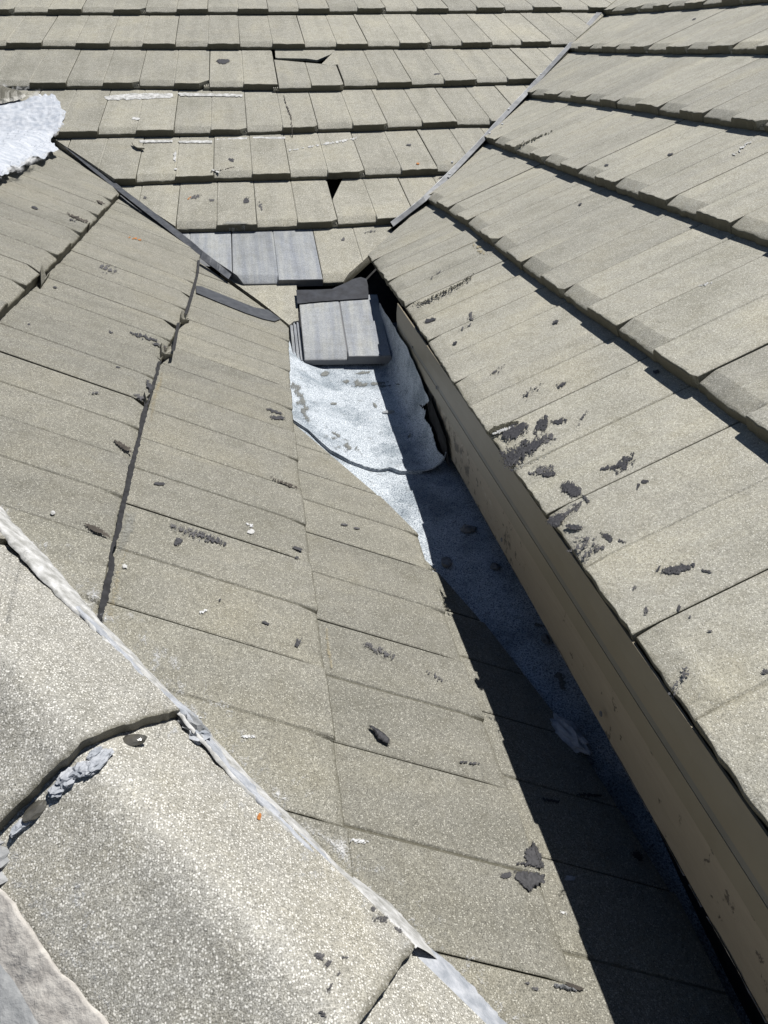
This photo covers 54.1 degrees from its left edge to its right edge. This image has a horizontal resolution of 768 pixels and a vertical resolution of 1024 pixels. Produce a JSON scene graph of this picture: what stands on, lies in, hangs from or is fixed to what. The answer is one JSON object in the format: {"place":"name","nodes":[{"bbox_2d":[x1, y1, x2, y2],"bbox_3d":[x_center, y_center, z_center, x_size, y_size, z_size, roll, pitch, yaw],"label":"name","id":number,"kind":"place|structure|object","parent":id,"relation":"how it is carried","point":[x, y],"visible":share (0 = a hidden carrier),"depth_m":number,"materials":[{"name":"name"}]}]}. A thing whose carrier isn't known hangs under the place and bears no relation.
{"place":"outdoors","nodes":[
{"label":"outdoors","id":0,"kind":"place"},
{"bbox_2d":[0,0,615,330],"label":"roof slope","id":1,"kind":"structure","parent":0,"point":[291,147],"depth_m":3.13,"materials":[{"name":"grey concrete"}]},
{"bbox_2d":[131,142,144,148],"bbox_3d":[-0.928,-1.381,2.837,0.051,0.010,0.058,-5,52,-8],"label":"tile shard","id":2,"kind":"object","parent":1,"relation":"on","point":[137,146],"visible":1,"depth_m":2.83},
{"bbox_2d":[56,144,232,278],"bbox_3d":[-0.863,-1.121,2.651,0.152,0.344,1.290,-25,39,-35],"label":"valley flashing","id":3,"kind":"object","parent":1,"relation":"on","point":[206,260],"visible":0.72,"depth_m":2.51,"materials":[{"name":"metal"}]},
{"bbox_2d":[389,12,601,229],"bbox_3d":[0.706,-1.945,3.420,0.136,0.846,2.817,15,35,24],"label":"valley flashing","id":4,"kind":"object","parent":1,"relation":"on","point":[453,169],"visible":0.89,"depth_m":2.96,"materials":[{"name":"metal"}]},
{"bbox_2d":[0,147,741,1023],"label":"roof slope","id":5,"kind":"structure","parent":0,"point":[210,513],"depth_m":1.02,"materials":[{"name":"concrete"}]},
{"bbox_2d":[0,85,65,175],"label":"mortar patch","id":6,"kind":"object","parent":5,"relation":"on","point":[29,127],"visible":0.98,"depth_m":2.86,"materials":[{"name":"white concrete"}]},
{"bbox_2d":[0,85,25,103],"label":"ridge cap","id":7,"kind":"object","parent":6,"relation":"on","point":[7,94],"visible":1,"depth_m":2.98,"materials":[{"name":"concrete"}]},
{"bbox_2d":[196,286,279,321],"bbox_3d":[-0.415,-0.591,2.143,0.246,0.027,0.134,19,26,-20],"label":"lead strip","id":8,"kind":"object","parent":5,"relation":"on","point":[265,314],"visible":0.98,"depth_m":2.13,"materials":[{"name":"grey metal"}]},
{"bbox_2d":[0,506,517,1023],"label":"hip ridge","id":9,"kind":"structure","parent":5,"relation":"on","point":[164,858],"depth_m":0.61,"materials":[{"name":"concrete"}]},
{"bbox_2d":[369,725,389,744],"bbox_3d":[-0.006,0.269,0.910,0.037,0.011,0.014,21,37,30],"label":"tar flake","id":10,"kind":"object","parent":5,"relation":"on","point":[381,735],"visible":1,"depth_m":0.91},
{"bbox_2d":[289,303,750,1023],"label":"roofing membrane","id":11,"kind":"object","parent":5,"relation":"on","point":[399,461],"visible":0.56,"depth_m":1.50,"materials":[{"name":"fabric"}]},
{"bbox_2d":[290,295,390,364],"bbox_3d":[-0.132,-0.528,2.159,0.280,0.095,0.378,-5,32,-8],"label":"roof tile","id":12,"kind":"object","parent":11,"relation":"on","point":[343,332],"visible":0.94,"depth_m":2.11,"materials":[{"name":"grey concrete"}]},
{"bbox_2d":[296,277,368,303],"bbox_3d":[-0.157,-0.679,2.302,0.227,0.029,0.158,-5,52,-8],"label":"bitumen flap","id":13,"kind":"object","parent":12,"relation":"on","point":[355,288],"visible":1,"depth_m":2.28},
{"bbox_2d":[382,410,394,413],"bbox_3d":[0.011,-0.242,1.838,0.035,0.014,0.014,-8,32,-13],"label":"tile chip","id":14,"kind":"object","parent":11,"relation":"on","point":[388,412],"visible":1,"depth_m":1.83,"materials":[{"name":"grey concrete"}]},
{"bbox_2d":[441,556,451,567],"bbox_3d":[0.113,0.091,1.362,0.020,0.012,0.029,-5,32,-8],"label":"stone","id":15,"kind":"object","parent":11,"relation":"on","point":[446,561],"visible":1,"depth_m":1.36,"materials":[{"name":"grey stone"}]},
{"bbox_2d":[460,524,476,532],"bbox_3d":[0.162,0.033,1.438,0.034,0.016,0.025,-5,32,-8],"label":"stone","id":16,"kind":"object","parent":11,"relation":"on","point":[465,528],"visible":1,"depth_m":1.43,"materials":[{"name":"grey stone"}]},
{"bbox_2d":[490,562,500,569],"bbox_3d":[0.201,0.099,1.358,0.019,0.012,0.018,-5,32,-8],"label":"stone","id":17,"kind":"object","parent":11,"relation":"on","point":[494,566],"visible":1,"depth_m":1.35,"materials":[{"name":"grey stone"}]},
{"bbox_2d":[541,634,549,643],"bbox_3d":[0.264,0.209,1.232,0.014,0.012,0.022,-5,32,-8],"label":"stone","id":18,"kind":"object","parent":11,"relation":"on","point":[545,638],"visible":1,"depth_m":1.23,"materials":[{"name":"grey stone"}]},
{"bbox_2d":[550,713,591,754],"bbox_3d":[0.265,0.317,1.072,0.036,0.023,0.083,-16,35,-25],"label":"mortar lump","id":19,"kind":"object","parent":5,"relation":"on","point":[572,736],"visible":1,"depth_m":1.06,"materials":[{"name":"grey concrete"}]},
{"bbox_2d":[368,0,767,831],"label":"roof slope","id":20,"kind":"structure","parent":0,"point":[568,258],"depth_m":1.45,"materials":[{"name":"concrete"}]},
{"bbox_2d":[397,303,767,1022],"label":"fascia board","id":21,"kind":"object","parent":20,"relation":"attached to","point":[709,823],"visible":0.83,"depth_m":0.86,"materials":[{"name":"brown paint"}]},
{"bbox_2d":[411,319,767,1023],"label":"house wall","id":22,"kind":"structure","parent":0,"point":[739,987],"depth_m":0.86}
]}

